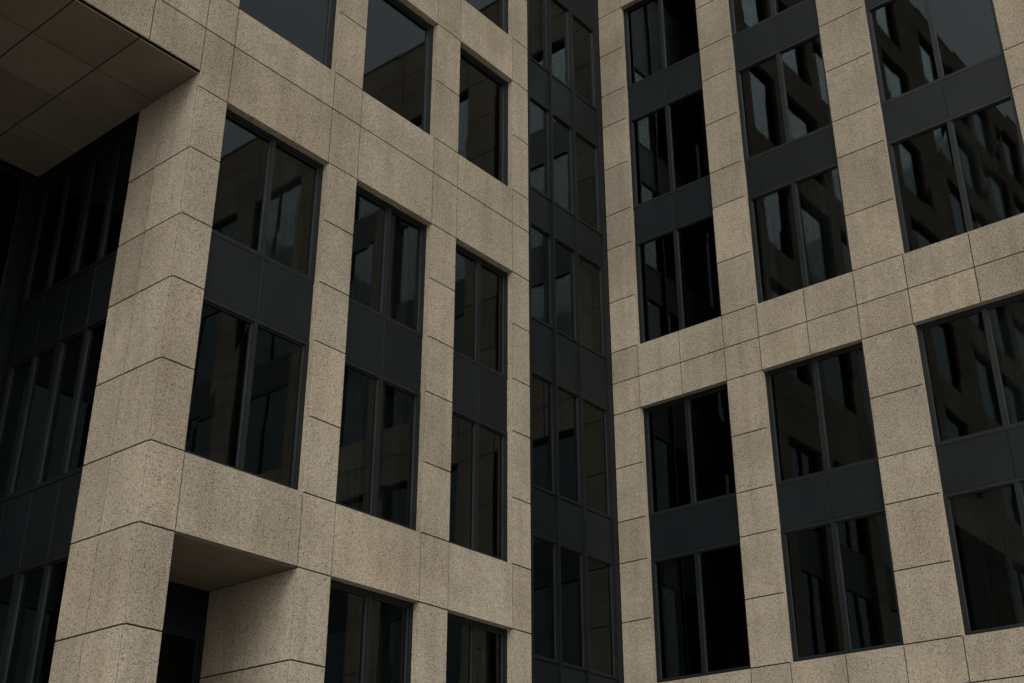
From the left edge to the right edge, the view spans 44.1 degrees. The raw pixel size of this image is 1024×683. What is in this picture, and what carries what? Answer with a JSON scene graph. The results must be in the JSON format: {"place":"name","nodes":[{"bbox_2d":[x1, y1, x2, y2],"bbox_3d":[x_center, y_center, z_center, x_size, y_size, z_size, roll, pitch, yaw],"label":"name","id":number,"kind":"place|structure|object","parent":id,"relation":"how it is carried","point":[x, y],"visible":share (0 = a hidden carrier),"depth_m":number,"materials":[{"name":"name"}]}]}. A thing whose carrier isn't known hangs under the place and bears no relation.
{"place":"outdoors","nodes":[
{"label":"outdoors","id":0,"kind":"place"},
{"bbox_2d":[0,162,29,304],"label":"passage rear window frames","id":1,"kind":"structure","parent":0,"point":[25,178],"depth_m":20.70,"materials":[{"name":"black metal"}]},
{"bbox_2d":[0,177,43,405],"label":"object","id":2,"kind":"object","parent":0,"point":[9,311],"visible":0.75,"depth_m":20.41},
{"bbox_2d":[0,255,116,573],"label":"passage wall spandrel panels","id":3,"kind":"object","parent":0,"point":[36,525],"visible":0.89,"depth_m":18.09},
{"bbox_2d":[0,111,139,682],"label":"passage wall window frames","id":4,"kind":"structure","parent":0,"point":[89,156],"depth_m":19.01,"materials":[{"name":"black metal"}]},
{"bbox_2d":[0,137,135,682],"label":"passage wall window glass","id":5,"kind":"object","parent":4,"relation":"in","point":[23,633],"visible":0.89,"depth_m":18.58,"materials":[{"name":"black glass"}]},
{"bbox_2d":[49,73,198,682],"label":"passage wall stone cladding","id":6,"kind":"structure","parent":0,"point":[96,584],"depth_m":16.86,"materials":[{"name":"beige stone"}]},
{"bbox_2d":[0,0,294,590],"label":"wing soffit","id":7,"kind":"structure","parent":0,"point":[70,44],"depth_m":18.60,"materials":[{"name":"beige stone"}]},
{"bbox_2d":[203,570,288,677],"bbox_3d":[-3.675,6.340,16.577,1.828,6.535,0.076,-20,-33,35],"label":"panel joint","id":8,"kind":"object","parent":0,"point":[247,668],"visible":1,"depth_m":17.44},
{"bbox_2d":[83,0,531,682],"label":"wing stone cladding","id":9,"kind":"structure","parent":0,"point":[401,162],"depth_m":19.68,"materials":[{"name":"beige stone"}]},
{"bbox_2d":[161,0,507,682],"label":"wing window frames","id":10,"kind":"structure","parent":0,"point":[255,324],"depth_m":20.06,"materials":[{"name":"black metal"}]},
{"bbox_2d":[156,0,502,682],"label":"wing window glass","id":11,"kind":"object","parent":10,"relation":"in","point":[395,61],"visible":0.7,"depth_m":19.77,"materials":[{"name":"black glass"}]},
{"bbox_2d":[163,233,506,633],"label":"wing spandrel panels","id":12,"kind":"object","parent":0,"point":[251,284],"visible":0.87,"depth_m":19.13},
{"bbox_2d":[598,0,1023,682],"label":"wing stone cladding","id":13,"kind":"structure","parent":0,"point":[928,594],"depth_m":24.86,"materials":[{"name":"beige stone"}]},
{"bbox_2d":[623,0,1023,682],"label":"wing window frames","id":14,"kind":"structure","parent":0,"point":[1007,424],"depth_m":24.96,"materials":[{"name":"black metal"}]},
{"bbox_2d":[628,0,1023,678],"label":"wing window glass","id":15,"kind":"object","parent":14,"relation":"in","point":[988,522],"visible":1,"depth_m":24.75,"materials":[{"name":"black glass"}]},
{"bbox_2d":[628,0,1023,558],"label":"wing spandrel panels","id":16,"kind":"object","parent":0,"point":[976,462],"visible":1,"depth_m":25.26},
{"label":"plaza pavement","id":17,"kind":"structure","parent":0,"visible":0},
{"bbox_2d":[58,168,158,641],"bbox_3d":[-6.157,2.729,17.132,4.240,13.500,0.334,-22,-34,37],"label":"panel joint","id":18,"kind":"object","parent":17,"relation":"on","point":[98,535],"visible":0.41,"depth_m":15.90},
{"bbox_2d":[200,568,295,682],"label":"portal cheek stone cladding","id":19,"kind":"structure","parent":17,"relation":"on","point":[248,624],"depth_m":17.61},
{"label":"corner strip joint backing","id":20,"kind":"object","parent":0,"visible":0},
{"bbox_2d":[530,0,616,682],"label":"corner strip spandrel panels","id":21,"kind":"object","parent":20,"relation":"attached to","point":[599,534],"visible":0.47,"depth_m":26.89,"materials":[{"name":"metal"}]},
{"bbox_2d":[527,0,623,682],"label":"corner strip window frames","id":22,"kind":"structure","parent":20,"relation":"attached to","point":[616,610],"depth_m":27.01,"materials":[{"name":"metal"}]},
{"bbox_2d":[529,0,612,674],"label":"corner strip window glass","id":23,"kind":"object","parent":22,"relation":"attached to","point":[600,627],"visible":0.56,"depth_m":26.77,"materials":[{"name":"black glass"}]},
{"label":"right wing","id":24,"kind":"object","parent":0,"visible":0},
{"bbox_2d":[608,0,1023,682],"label":"wing joint backing","id":25,"kind":"object","parent":24,"relation":"attached to","point":[872,398],"visible":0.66,"depth_m":23.95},
{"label":"left wing","id":26,"kind":"object","parent":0,"visible":0},
{"bbox_2d":[0,0,528,682],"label":"wing joint backing","id":27,"kind":"object","parent":26,"relation":"attached to","point":[178,278],"visible":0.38,"depth_m":18.28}
]}

